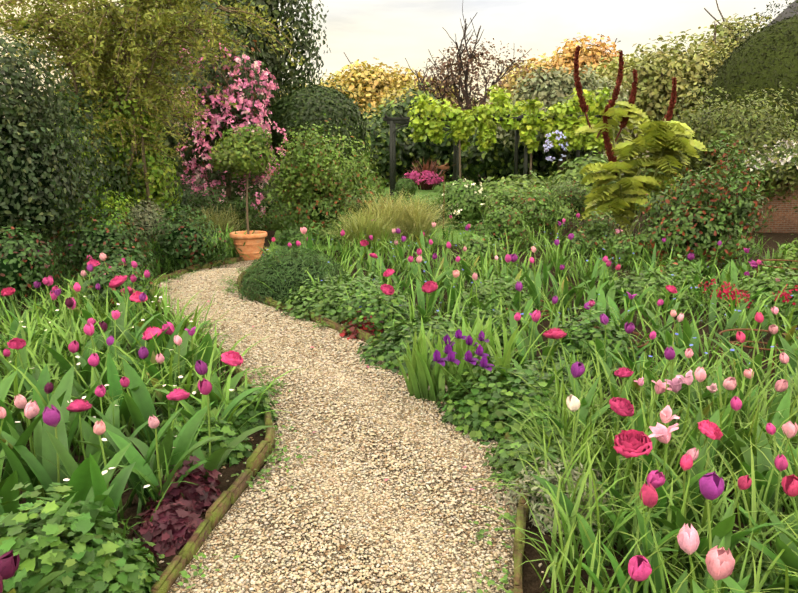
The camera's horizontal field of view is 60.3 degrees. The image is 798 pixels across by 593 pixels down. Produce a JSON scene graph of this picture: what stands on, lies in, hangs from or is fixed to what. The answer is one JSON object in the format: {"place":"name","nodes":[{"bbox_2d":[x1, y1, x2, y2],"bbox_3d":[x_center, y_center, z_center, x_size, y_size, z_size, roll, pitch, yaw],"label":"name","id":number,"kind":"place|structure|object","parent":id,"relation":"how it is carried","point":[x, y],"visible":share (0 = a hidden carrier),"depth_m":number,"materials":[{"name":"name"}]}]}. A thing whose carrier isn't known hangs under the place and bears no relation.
{"place":"outdoors","nodes":[
{"label":"outdoors","id":0,"kind":"place"},
{"bbox_2d":[0,0,113,117],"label":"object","id":1,"kind":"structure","parent":0,"point":[19,9],"depth_m":23.18,"materials":[{"name":"green plant"}]},
{"bbox_2d":[152,256,584,592],"bbox_3d":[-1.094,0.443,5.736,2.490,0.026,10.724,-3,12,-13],"label":"gravel path","id":2,"kind":"structure","parent":0,"point":[246,492],"depth_m":3.30,"materials":[{"name":"beige gravel"}]},
{"bbox_2d":[0,165,797,592],"bbox_3d":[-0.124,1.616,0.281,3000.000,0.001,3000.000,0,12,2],"label":"ground","id":3,"kind":"structure","parent":0,"point":[532,581],"depth_m":5.80,"materials":[{"name":"soil"}]},
{"bbox_2d":[229,231,267,260],"bbox_3d":[-2.306,-0.777,10.571,0.570,0.415,0.570,0,12,2],"label":"terracotta pot","id":4,"kind":"object","parent":3,"relation":"on","point":[250,248],"visible":0.81,"depth_m":10.39,"materials":[{"name":"orange ceramic"}]},
{"bbox_2d":[149,251,528,592],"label":"path edging","id":5,"kind":"object","parent":3,"relation":"on","point":[218,509],"visible":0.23,"depth_m":3.21,"materials":[{"name":"wood"}]},
{"bbox_2d":[0,0,791,305],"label":"tree branches","id":6,"kind":"object","parent":3,"relation":"on","point":[466,94],"visible":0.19,"depth_m":10.77,"materials":[{"name":"brown plant"}]},
{"bbox_2d":[0,2,791,302],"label":"shrub","id":7,"kind":"object","parent":3,"relation":"on","point":[11,209],"visible":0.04,"depth_m":8.44,"materials":[{"name":"green plant"}]},
{"bbox_2d":[0,40,797,592],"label":"flowers","id":8,"kind":"object","parent":3,"relation":"on","point":[720,562],"visible":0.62,"depth_m":4.25,"materials":[{"name":"pink plant"}]},
{"bbox_2d":[0,0,797,592],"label":"foliage","id":9,"kind":"object","parent":3,"relation":"on","point":[190,446],"visible":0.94,"depth_m":7.48,"materials":[{"name":"green plant"}]},
{"bbox_2d":[71,163,797,375],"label":"iron plant supports","id":10,"kind":"object","parent":3,"relation":"on","point":[444,167],"visible":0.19,"depth_m":5.62,"materials":[{"name":"brown metal"}]},
{"bbox_2d":[125,0,797,540],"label":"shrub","id":11,"kind":"object","parent":3,"relation":"on","point":[555,90],"visible":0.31,"depth_m":10.54,"materials":[{"name":"green plant"}]},
{"bbox_2d":[587,53,648,161],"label":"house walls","id":12,"kind":"structure","parent":3,"relation":"on","point":[624,141],"depth_m":60.15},
{"bbox_2d":[705,17,797,136],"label":"yew dome","id":13,"kind":"structure","parent":3,"relation":"on","point":[784,69],"depth_m":21.08,"materials":[{"name":"green plant"}]},
{"bbox_2d":[744,172,797,232],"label":"brick wall","id":14,"kind":"structure","parent":3,"relation":"on","point":[784,217],"depth_m":13.96,"materials":[{"name":"brown brick"}]},
{"bbox_2d":[268,182,561,255],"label":"lawn","id":15,"kind":"structure","parent":0,"point":[423,193],"depth_m":14.79,"materials":[{"name":"green plant"}]},
{"bbox_2d":[383,114,602,195],"bbox_3d":[3.436,-5.386,26.297,7.950,2.910,3.300,0,12,2],"label":"pergola","id":16,"kind":"object","parent":15,"relation":"on","point":[392,122],"visible":0.35,"depth_m":25.14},
{"bbox_2d":[114,0,794,105],"label":"sky","id":17,"kind":"structure","parent":0,"point":[390,32],"materials":[{"name":"white"}]},
{"bbox_2d":[764,0,797,28],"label":"house roof","id":18,"kind":"structure","parent":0,"point":[787,10],"depth_m":44.64,"materials":[{"name":"grey"}]}
]}

